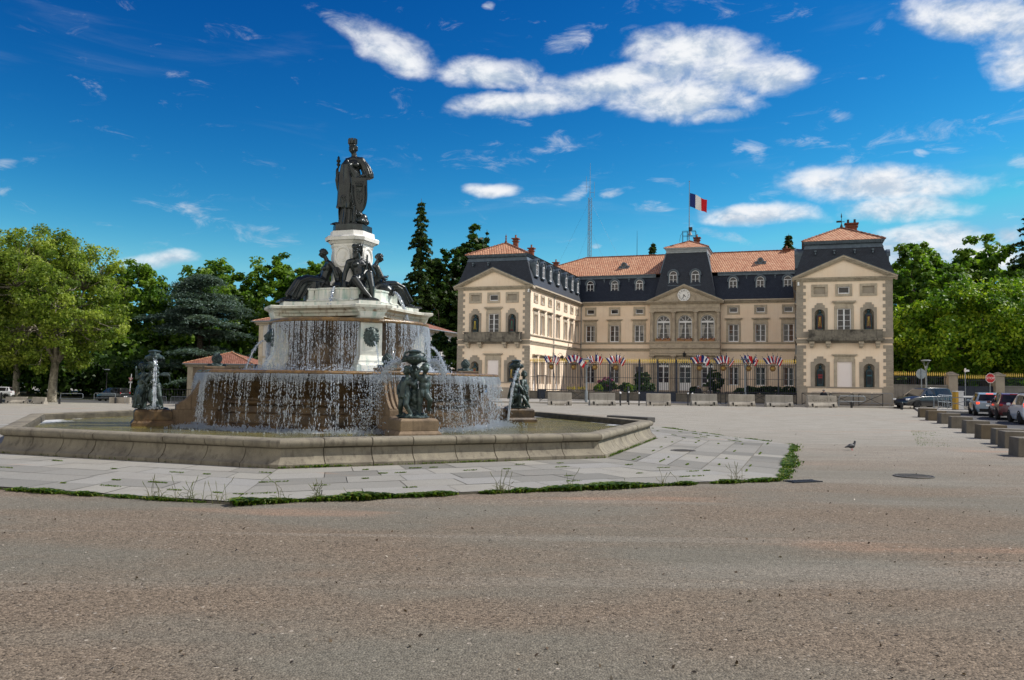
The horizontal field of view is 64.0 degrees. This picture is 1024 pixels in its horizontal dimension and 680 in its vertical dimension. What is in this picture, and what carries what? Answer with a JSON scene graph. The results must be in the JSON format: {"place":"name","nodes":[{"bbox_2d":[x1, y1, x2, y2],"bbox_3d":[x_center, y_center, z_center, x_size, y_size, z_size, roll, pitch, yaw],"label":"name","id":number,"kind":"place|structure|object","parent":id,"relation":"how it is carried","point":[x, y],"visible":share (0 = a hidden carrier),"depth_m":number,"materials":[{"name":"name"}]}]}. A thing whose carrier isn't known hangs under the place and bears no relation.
{"place":"outdoors","nodes":[
{"label":"outdoors","id":0,"kind":"place"},
{"bbox_2d":[2,399,179,403],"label":"road","id":1,"kind":"structure","parent":0,"point":[87,401],"depth_m":109.08,"materials":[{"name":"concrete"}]},
{"bbox_2d":[97,388,129,400],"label":"parked car","id":2,"kind":"object","parent":1,"relation":"on","point":[106,394],"visible":0.52,"depth_m":111.39,"materials":[{"name":"black paint"}]},
{"bbox_2d":[109,388,191,403],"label":"garden railing","id":3,"kind":"object","parent":1,"relation":"on","point":[122,399],"visible":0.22,"depth_m":103.52,"materials":[{"name":"black metal"}]},
{"bbox_2d":[2,391,186,400],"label":"lawn","id":4,"kind":"structure","parent":0,"point":[30,396],"depth_m":131.64,"materials":[{"name":"green plant"}]},
{"bbox_2d":[81,258,190,370],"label":"lime tree","id":5,"kind":"object","parent":4,"relation":"on","point":[145,275],"visible":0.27,"depth_m":138.91,"materials":[{"name":"green plant"}]},
{"bbox_2d":[140,257,258,358],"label":"lime tree","id":6,"kind":"object","parent":4,"relation":"on","point":[215,268],"visible":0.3,"depth_m":143.31,"materials":[{"name":"green plant"}]},
{"bbox_2d":[223,252,302,354],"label":"lime tree","id":7,"kind":"object","parent":4,"relation":"on","point":[279,270],"visible":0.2,"depth_m":146.88,"materials":[{"name":"green plant"}]},
{"bbox_2d":[258,267,309,317],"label":"lime tree","id":8,"kind":"object","parent":4,"relation":"on","point":[280,287],"visible":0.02,"depth_m":140.38,"materials":[{"name":"green plant"}]},
{"bbox_2d":[284,260,330,295],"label":"lime tree","id":9,"kind":"object","parent":4,"relation":"on","point":[314,269],"visible":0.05,"depth_m":134.80,"materials":[{"name":"green plant"}]},
{"bbox_2d":[191,372,504,430],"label":"falling water","id":10,"kind":"structure","parent":0,"point":[202,378],"depth_m":24.03,"materials":[{"name":"liquid"}]},
{"bbox_2d":[0,424,789,504],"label":"stone paving","id":11,"kind":"structure","parent":0,"point":[388,482],"depth_m":16.99,"materials":[{"name":"stone"}]},
{"bbox_2d":[0,223,655,468],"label":"monumental fountain","id":12,"kind":"object","parent":11,"relation":"on","point":[402,441],"visible":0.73,"depth_m":24.02,"materials":[{"name":"stone"}]},
{"bbox_2d":[132,350,169,409],"bbox_3d":[-11.240,1.251,25.550,1.069,1.910,1.001,2,-3,-26],"label":"cherub group","id":13,"kind":"object","parent":12,"relation":"on","point":[142,390],"visible":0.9,"depth_m":25.30,"materials":[{"name":"green metal"}]},
{"bbox_2d":[145,358,162,409],"bbox_3d":[-10.984,1.337,25.089,0.570,1.591,0.610,0,-3,22],"label":"water jet","id":14,"kind":"object","parent":13,"relation":"on","point":[155,371],"visible":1,"depth_m":25.13},
{"bbox_2d":[276,248,342,302],"bbox_3d":[-6.702,-2.185,27.737,2.298,1.987,1.278,2,-3,-26],"label":"seated woman statue","id":15,"kind":"object","parent":12,"relation":"on","point":[297,290],"visible":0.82,"depth_m":27.66,"materials":[{"name":"brown metal"}]},
{"bbox_2d":[35,416,619,437],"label":"water","id":16,"kind":"structure","parent":12,"relation":"in","point":[550,425],"depth_m":25.06,"materials":[{"name":"liquid"}]},
{"bbox_2d":[164,418,543,435],"bbox_3d":[-5.767,2.753,28.391,12.374,0.338,12.437,-1,-3,29],"label":"splash foam","id":17,"kind":"object","parent":16,"relation":"on","point":[477,427],"visible":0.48,"depth_m":23.73,"materials":[{"name":"liquid"}]},
{"bbox_2d":[340,355,402,436],"bbox_3d":[-3.726,1.485,21.872,1.623,2.232,1.074,1,-3,-14],"label":"water jet","id":18,"kind":"object","parent":16,"relation":"on","point":[388,367],"visible":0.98,"depth_m":21.95},
{"bbox_2d":[427,356,471,432],"bbox_3d":[-1.707,1.575,23.605,1.437,2.261,2.497,1,-3,0],"label":"water jet","id":19,"kind":"object","parent":16,"relation":"on","point":[436,362],"visible":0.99,"depth_m":23.47},
{"bbox_2d":[330,138,373,225],"bbox_3d":[-5.538,-5.493,28.600,1.364,3.143,0.886,0,-3,20],"label":"crowned statue","id":20,"kind":"object","parent":12,"relation":"on","point":[351,182],"visible":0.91,"depth_m":28.40,"materials":[{"name":"brown metal"}]},
{"bbox_2d":[341,243,378,300],"bbox_3d":[-5.005,-2.270,27.334,1.175,2.108,1.636,2,-3,-26],"label":"seated man statue","id":21,"kind":"object","parent":12,"relation":"on","point":[357,265],"visible":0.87,"depth_m":27.53,"materials":[{"name":"brown metal"}]},
{"bbox_2d":[372,253,421,308],"bbox_3d":[-4.100,-2.088,28.953,1.955,1.986,1.363,2,-3,-26],"label":"seated woman statue","id":22,"kind":"object","parent":12,"relation":"on","point":[382,283],"visible":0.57,"depth_m":28.91,"materials":[{"name":"brown metal"}]},
{"bbox_2d":[396,349,432,418],"bbox_3d":[-2.699,1.218,22.255,0.977,1.928,0.892,2,-3,-26],"label":"cherub group","id":23,"kind":"object","parent":12,"relation":"on","point":[410,400],"visible":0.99,"depth_m":22.07,"materials":[{"name":"green metal"}]},
{"bbox_2d":[503,368,519,422],"bbox_3d":[0.074,2.024,30.420,0.507,2.112,1.066,-2,-4,44],"label":"water jet","id":24,"kind":"object","parent":12,"relation":"attached to","point":[511,392],"visible":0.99,"depth_m":30.39},
{"bbox_2d":[504,359,530,408],"bbox_3d":[0.178,1.702,31.123,0.950,1.932,0.985,2,-3,-26],"label":"cherub group","id":25,"kind":"object","parent":12,"relation":"on","point":[521,394],"visible":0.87,"depth_m":30.92,"materials":[{"name":"green metal"}]},
{"bbox_2d":[1,430,768,494],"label":"moss","id":26,"kind":"object","parent":11,"relation":"on","point":[421,467],"visible":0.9,"depth_m":17.02,"materials":[{"name":"green plant"}]},
{"bbox_2d":[278,456,606,468],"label":"weeds","id":27,"kind":"object","parent":11,"relation":"on","point":[318,466],"visible":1,"depth_m":18.26,"materials":[{"name":"plant"}]},
{"bbox_2d":[142,461,744,503],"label":"grass stalks","id":28,"kind":"object","parent":11,"relation":"on","point":[319,494],"depth_m":13.24,"materials":[{"name":"green plant"}]},
{"bbox_2d":[0,383,1023,679],"bbox_3d":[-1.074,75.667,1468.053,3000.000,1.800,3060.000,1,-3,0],"label":"ground","id":29,"kind":"structure","parent":0,"point":[84,599],"depth_m":8.42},
{"bbox_2d":[0,251,51,345],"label":"plane tree","id":30,"kind":"object","parent":29,"relation":"on","point":[3,305],"visible":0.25,"depth_m":102.61,"materials":[{"name":"green plant"}]},
{"bbox_2d":[0,227,89,395],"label":"plane tree","id":31,"kind":"object","parent":29,"relation":"on","point":[16,383],"visible":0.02,"depth_m":127.94,"materials":[{"name":"green plant"}]},
{"bbox_2d":[0,223,134,401],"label":"plane tree","id":32,"kind":"object","parent":29,"relation":"on","point":[34,269],"visible":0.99,"depth_m":102.59,"materials":[{"name":"green plant"}]},
{"bbox_2d":[0,486,231,504],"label":"weeds","id":33,"kind":"object","parent":29,"relation":"on","point":[58,491],"visible":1,"depth_m":13.52,"materials":[{"name":"green plant"}]},
{"bbox_2d":[0,335,258,398],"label":"undergrowth","id":34,"kind":"object","parent":29,"relation":"on","point":[91,380],"visible":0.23,"depth_m":129.69,"materials":[{"name":"green plant"}]},
{"bbox_2d":[116,273,260,388],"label":"cedar tree","id":35,"kind":"object","parent":29,"relation":"on","point":[206,311],"visible":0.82,"depth_m":126.33,"materials":[{"name":"green plant"}]},
{"bbox_2d":[182,351,257,395],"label":"garden pavilion","id":36,"kind":"structure","parent":29,"relation":"on","point":[233,360],"depth_m":115.68,"materials":[{"name":"stone"}]},
{"bbox_2d":[251,317,456,369],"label":"side building","id":37,"kind":"structure","parent":29,"relation":"on","point":[263,323],"depth_m":99.97,"materials":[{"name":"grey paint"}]},
{"bbox_2d":[399,199,442,325],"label":"spruce tree","id":38,"kind":"object","parent":29,"relation":"on","point":[419,276],"visible":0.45,"depth_m":128.10,"materials":[{"name":"green plant"}]},
{"bbox_2d":[411,248,465,345],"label":"broadleaf tree","id":39,"kind":"object","parent":29,"relation":"on","point":[440,287],"visible":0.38,"depth_m":132.18,"materials":[{"name":"green plant"}]},
{"bbox_2d":[424,331,457,372],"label":"broadleaf tree","id":40,"kind":"object","parent":29,"relation":"on","point":[440,342],"visible":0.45,"depth_m":84.79,"materials":[{"name":"green plant"}]},
{"bbox_2d":[438,223,487,356],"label":"broadleaf tree","id":41,"kind":"object","parent":29,"relation":"on","point":[476,244],"visible":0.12,"depth_m":137.13,"materials":[{"name":"green plant"}]},
{"bbox_2d":[225,477,783,505],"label":"weeds","id":42,"kind":"object","parent":29,"relation":"on","point":[371,495],"visible":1,"depth_m":14.42,"materials":[{"name":"green plant"}]},
{"bbox_2d":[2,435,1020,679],"bbox_3d":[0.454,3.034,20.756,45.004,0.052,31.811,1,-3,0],"label":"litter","id":43,"kind":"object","parent":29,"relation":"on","point":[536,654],"visible":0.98,"depth_m":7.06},
{"bbox_2d":[547,392,571,405],"bbox_3d":[3.489,4.319,59.952,1.738,0.930,0.610,1,-3,-2],"label":"concrete barrier","id":44,"kind":"object","parent":29,"relation":"on","point":[561,399],"visible":0.98,"depth_m":59.82,"materials":[{"name":"grey"}]},
{"bbox_2d":[588,393,615,405],"bbox_3d":[6.739,4.429,61.250,1.959,0.930,0.610,1,-3,-10],"label":"concrete barrier","id":45,"kind":"object","parent":29,"relation":"on","point":[602,399],"visible":0.99,"depth_m":61.09,"materials":[{"name":"grey"}]},
{"bbox_2d":[646,393,670,405],"bbox_3d":[11.211,4.567,62.743,1.844,0.930,0.610,1,-3,1],"label":"concrete barrier","id":46,"kind":"object","parent":29,"relation":"on","point":[654,399],"visible":0.99,"depth_m":62.62,"materials":[{"name":"grey"}]},
{"bbox_2d":[529,358,795,402],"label":"palace railing","id":47,"kind":"object","parent":29,"relation":"on","point":[633,396],"visible":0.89,"depth_m":73.33,"materials":[{"name":"metal"}]},
{"bbox_2d":[565,352,585,369],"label":"flag cluster","id":48,"kind":"object","parent":47,"relation":"attached to","point":[570,359],"visible":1,"depth_m":76.02,"materials":[{"name":"multicoloured fabric"}]},
{"bbox_2d":[605,353,625,369],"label":"flag cluster","id":49,"kind":"object","parent":47,"relation":"attached to","point":[610,359],"visible":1,"depth_m":74.72,"materials":[{"name":"multicoloured fabric"}]},
{"bbox_2d":[689,355,709,370],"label":"flag cluster","id":50,"kind":"object","parent":47,"relation":"attached to","point":[705,360],"visible":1,"depth_m":72.22,"materials":[{"name":"multicoloured fabric"}]},
{"bbox_2d":[713,353,733,370],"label":"flag cluster","id":51,"kind":"object","parent":47,"relation":"attached to","point":[719,360],"visible":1,"depth_m":71.58,"materials":[{"name":"multicoloured fabric"}]},
{"bbox_2d":[763,354,782,371],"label":"flag cluster","id":52,"kind":"object","parent":47,"relation":"attached to","point":[769,360],"visible":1,"depth_m":70.20,"materials":[{"name":"multicoloured fabric"}]},
{"bbox_2d":[453,213,898,405],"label":"town palace","id":53,"kind":"structure","parent":29,"relation":"on","point":[761,304],"depth_m":87.59,"materials":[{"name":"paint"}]},
{"bbox_2d":[483,353,502,380],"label":"blind door","id":54,"kind":"structure","parent":53,"relation":"in","point":[493,360],"depth_m":78.70,"materials":[{"name":"paint"}]},
{"bbox_2d":[487,292,499,302],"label":"window","id":55,"kind":"structure","parent":53,"relation":"in","point":[494,297],"depth_m":79.13,"materials":[{"name":"white paint"}]},
{"bbox_2d":[484,307,502,331],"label":"window","id":56,"kind":"structure","parent":53,"relation":"in","point":[494,313],"depth_m":79.03,"materials":[{"name":"white paint"}]},
{"bbox_2d":[559,176,595,261],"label":"radio mast","id":57,"kind":"object","parent":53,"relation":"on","point":[589,223],"visible":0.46,"depth_m":151.21,"materials":[{"name":"metal"}]},
{"bbox_2d":[582,320,597,341],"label":"window","id":58,"kind":"structure","parent":53,"relation":"in","point":[590,326],"depth_m":95.38,"materials":[{"name":"white paint"}]},
{"bbox_2d":[606,319,622,341],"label":"window","id":59,"kind":"structure","parent":53,"relation":"in","point":[614,325],"depth_m":94.45,"materials":[{"name":"white paint"}]},
{"bbox_2d":[631,319,647,341],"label":"window","id":60,"kind":"structure","parent":53,"relation":"in","point":[639,325],"depth_m":93.49,"materials":[{"name":"white paint"}]},
{"bbox_2d":[657,316,669,338],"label":"arched window","id":61,"kind":"structure","parent":53,"relation":"in","point":[663,322],"depth_m":92.01,"materials":[{"name":"glass"}]},
{"bbox_2d":[659,360,667,389],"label":"door","id":62,"kind":"structure","parent":53,"relation":"in","point":[661,365],"depth_m":91.81,"materials":[{"name":"white paint"}]},
{"bbox_2d":[679,361,690,390],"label":"door","id":63,"kind":"structure","parent":53,"relation":"in","point":[681,365],"depth_m":91.05,"materials":[{"name":"white paint"}]},
{"bbox_2d":[679,315,691,338],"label":"arched window","id":64,"kind":"structure","parent":53,"relation":"in","point":[685,322],"depth_m":91.21,"materials":[{"name":"glass"}]},
{"bbox_2d":[689,181,706,239],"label":"roof flag","id":65,"kind":"object","parent":53,"relation":"on","point":[697,202],"visible":1,"depth_m":95.10,"materials":[{"name":"fabric"}]},
{"bbox_2d":[701,315,713,338],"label":"arched window","id":66,"kind":"structure","parent":53,"relation":"in","point":[707,321],"depth_m":90.41,"materials":[{"name":"glass"}]},
{"bbox_2d":[701,362,713,390],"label":"door","id":67,"kind":"structure","parent":53,"relation":"in","point":[705,369],"depth_m":90.30,"materials":[{"name":"white paint"}]},
{"bbox_2d":[725,318,741,341],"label":"window","id":68,"kind":"structure","parent":53,"relation":"in","point":[733,325],"depth_m":90.04,"materials":[{"name":"white paint"}]},
{"bbox_2d":[751,318,769,341],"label":"window","id":69,"kind":"structure","parent":53,"relation":"in","point":[760,325],"depth_m":89.07,"materials":[{"name":"white paint"}]},
{"bbox_2d":[755,366,767,385],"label":"window","id":70,"kind":"structure","parent":53,"relation":"in","point":[765,368],"depth_m":88.83,"materials":[{"name":"white paint"}]},
{"bbox_2d":[779,317,794,341],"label":"window","id":71,"kind":"structure","parent":53,"relation":"in","point":[787,323],"depth_m":88.12,"materials":[{"name":"white paint"}]},
{"bbox_2d":[781,366,794,385],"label":"window","id":72,"kind":"structure","parent":53,"relation":"in","point":[783,368],"depth_m":87.93,"materials":[{"name":"white paint"}]},
{"bbox_2d":[835,284,851,295],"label":"window","id":73,"kind":"structure","parent":53,"relation":"in","point":[840,289],"depth_m":68.71,"materials":[{"name":"white paint"}]},
{"bbox_2d":[832,300,855,329],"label":"window","id":74,"kind":"structure","parent":53,"relation":"in","point":[843,318],"depth_m":68.61,"materials":[{"name":"white paint"}]},
{"bbox_2d":[832,354,857,386],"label":"blind door","id":75,"kind":"structure","parent":53,"relation":"in","point":[844,364],"depth_m":68.31,"materials":[{"name":"paint"}]},
{"bbox_2d":[576,390,795,394],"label":"forecourt","id":76,"kind":"structure","parent":29,"relation":"on","point":[680,392],"depth_m":85.71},
{"bbox_2d":[706,369,723,392],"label":"topiary bush","id":77,"kind":"object","parent":76,"relation":"on","point":[708,377],"visible":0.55,"depth_m":81.62,"materials":[{"name":"green plant"}]},
{"bbox_2d":[690,394,717,405],"bbox_3d":[15.050,4.698,64.282,2.070,0.930,0.610,1,-3,-6],"label":"concrete barrier","id":78,"kind":"object","parent":29,"relation":"on","point":[703,400],"visible":0.98,"depth_m":64.12,"materials":[{"name":"grey"}]},
{"bbox_2d":[492,401,967,407],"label":"kerb","id":79,"kind":"structure","parent":29,"relation":"on","point":[726,404],"depth_m":65.23,"materials":[{"name":"concrete"}]},
{"bbox_2d":[727,394,755,406],"bbox_3d":[18.005,4.742,64.317,2.061,0.930,0.610,1,-3,-3],"label":"concrete barrier","id":80,"kind":"object","parent":29,"relation":"on","point":[740,400],"visible":0.97,"depth_m":64.19,"materials":[{"name":"grey"}]},
{"bbox_2d":[764,395,793,406],"bbox_3d":[20.825,4.763,63.932,2.143,0.930,0.610,1,-3,-3],"label":"concrete barrier","id":81,"kind":"object","parent":29,"relation":"on","point":[778,400],"visible":0.99,"depth_m":63.80,"materials":[{"name":"grey"}]},
{"bbox_2d":[776,444,803,479],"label":"weeds","id":82,"kind":"object","parent":29,"relation":"on","point":[789,463],"visible":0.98,"depth_m":19.90,"materials":[{"name":"green plant"}]},
{"bbox_2d":[805,395,837,407],"bbox_3d":[24.245,4.823,64.172,2.389,0.930,0.610,1,-3,-7],"label":"concrete barrier","id":83,"kind":"object","parent":29,"relation":"on","point":[821,401],"visible":1,"depth_m":64.01,"materials":[{"name":"grey concrete"}]},
{"bbox_2d":[893,473,934,478],"bbox_3d":[8.918,3.026,18.188,0.848,0.032,0.848,1,-3,0],"label":"manhole cover","id":84,"kind":"object","parent":29,"relation":"on","point":[912,476],"visible":1,"depth_m":18.06,"materials":[{"name":"metal"}]},
{"bbox_2d":[893,241,965,384],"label":"broadleaf tree","id":85,"kind":"object","parent":29,"relation":"on","point":[933,276],"visible":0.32,"depth_m":92.15,"materials":[{"name":"green plant"}]},
{"bbox_2d":[891,243,971,384],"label":"broadleaf tree","id":86,"kind":"object","parent":29,"relation":"on","point":[934,258],"visible":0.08,"depth_m":102.95,"materials":[{"name":"green plant"}]},
{"bbox_2d":[925,410,946,420],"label":"stone block","id":87,"kind":"structure","parent":29,"relation":"on","point":[930,415],"depth_m":45.73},
{"bbox_2d":[937,413,960,423],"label":"stone block","id":88,"kind":"structure","parent":29,"relation":"on","point":[942,418],"depth_m":42.90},
{"bbox_2d":[893,274,1023,385],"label":"round tree","id":89,"kind":"object","parent":29,"relation":"on","point":[996,345],"visible":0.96,"depth_m":75.63,"materials":[{"name":"green plant"}]},
{"bbox_2d":[894,371,1023,405],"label":"park wall","id":90,"kind":"structure","parent":29,"relation":"on","point":[950,381],"depth_m":71.91,"materials":[{"name":"beige stone"}]},
{"bbox_2d":[894,371,1023,385],"bbox_3d":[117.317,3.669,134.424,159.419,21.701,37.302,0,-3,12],"label":"railing","id":91,"kind":"object","parent":90,"relation":"on","point":[1012,382],"visible":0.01,"depth_m":138.46,"materials":[{"name":"black metal"}]},
{"bbox_2d":[948,416,972,427],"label":"stone block","id":92,"kind":"structure","parent":29,"relation":"on","point":[954,421],"depth_m":39.26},
{"bbox_2d":[919,233,1023,385],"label":"broadleaf tree","id":93,"kind":"object","parent":29,"relation":"on","point":[983,264],"visible":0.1,"depth_m":104.71,"materials":[{"name":"green plant"}]},
{"bbox_2d":[961,420,989,433],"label":"stone block","id":94,"kind":"structure","parent":29,"relation":"on","point":[968,426],"depth_m":35.51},
{"bbox_2d":[974,424,1006,438],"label":"stone block","id":95,"kind":"structure","parent":29,"relation":"on","point":[982,431],"depth_m":31.87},
{"bbox_2d":[990,428,1023,444],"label":"stone block","id":96,"kind":"structure","parent":29,"relation":"on","point":[994,436],"depth_m":28.99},
{"bbox_2d":[995,218,1023,286],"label":"spruce tree","id":97,"kind":"object","parent":29,"relation":"on","point":[1019,265],"visible":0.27,"depth_m":103.02,"materials":[{"name":"green plant"}]},
{"bbox_2d":[997,430,1023,447],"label":"stone block","id":98,"kind":"structure","parent":29,"relation":"on","point":[1003,438],"depth_m":27.24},
{"bbox_2d":[1008,436,1023,456],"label":"stone block","id":99,"kind":"structure","parent":29,"relation":"on","point":[1016,445],"depth_m":24.01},
{"bbox_2d":[0,0,1023,324],"label":"sky","id":100,"kind":"structure","parent":0,"point":[169,135],"materials":[{"name":"blue"}]},
{"bbox_2d":[607,415,654,421],"bbox_3d":[5.994,3.990,41.457,0.600,0.260,2.700,3,-4,-41],"label":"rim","id":101,"kind":"object","parent":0,"point":[638,417],"visible":0.57,"depth_m":40.99,"materials":[{"name":"stone"}]},
{"bbox_2d":[493,398,967,406],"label":"pavement","id":102,"kind":"structure","parent":0,"point":[543,400],"depth_m":69.17,"materials":[{"name":"stone"}]},
{"bbox_2d":[959,408,1023,428],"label":"road","id":103,"kind":"structure","parent":0,"point":[1002,420],"depth_m":47.62,"materials":[{"name":"grey asphalt"}]},
{"bbox_2d":[893,388,951,407],"bbox_3d":[32.543,4.603,64.876,4.750,1.665,2.140,2,-3,-22],"label":"parked car","id":104,"kind":"object","parent":103,"relation":"on","point":[916,397],"visible":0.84,"depth_m":64.18,"materials":[{"name":"black paint"}]},
{"bbox_2d":[913,407,972,413],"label":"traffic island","id":105,"kind":"structure","parent":103,"relation":"on","point":[956,411],"depth_m":57.14,"materials":[{"name":"concrete"}]},
{"bbox_2d":[952,391,972,409],"bbox_3d":[33.237,4.327,58.180,3.710,1.360,0.500,1,-3,0],"label":"parking post","id":106,"kind":"object","parent":105,"relation":"on","point":[957,400],"visible":0.81,"depth_m":57.97,"materials":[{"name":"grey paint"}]},
{"bbox_2d":[967,392,995,414],"bbox_3d":[30.942,4.159,53.477,2.060,1.475,4.050,0,-3,23],"label":"parked car","id":107,"kind":"object","parent":103,"relation":"on","point":[977,403],"visible":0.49,"depth_m":52.07,"materials":[{"name":"blue paint"}]},
{"bbox_2d":[987,393,1023,419],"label":"parked car","id":108,"kind":"object","parent":103,"relation":"on","point":[998,407],"visible":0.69,"depth_m":47.36,"materials":[{"name":"red paint"}]},
{"bbox_2d":[1006,392,1023,423],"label":"parked car","id":109,"kind":"object","parent":103,"relation":"on","point":[1015,409],"visible":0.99,"depth_m":43.96,"materials":[{"name":"white paint"}]},
{"label":"water","id":110,"kind":"structure","parent":0,"visible":0},
{"bbox_2d":[248,321,449,372],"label":"falling water","id":111,"kind":"structure","parent":110,"relation":"on","point":[426,336],"depth_m":26.14,"materials":[{"name":"liquid"}]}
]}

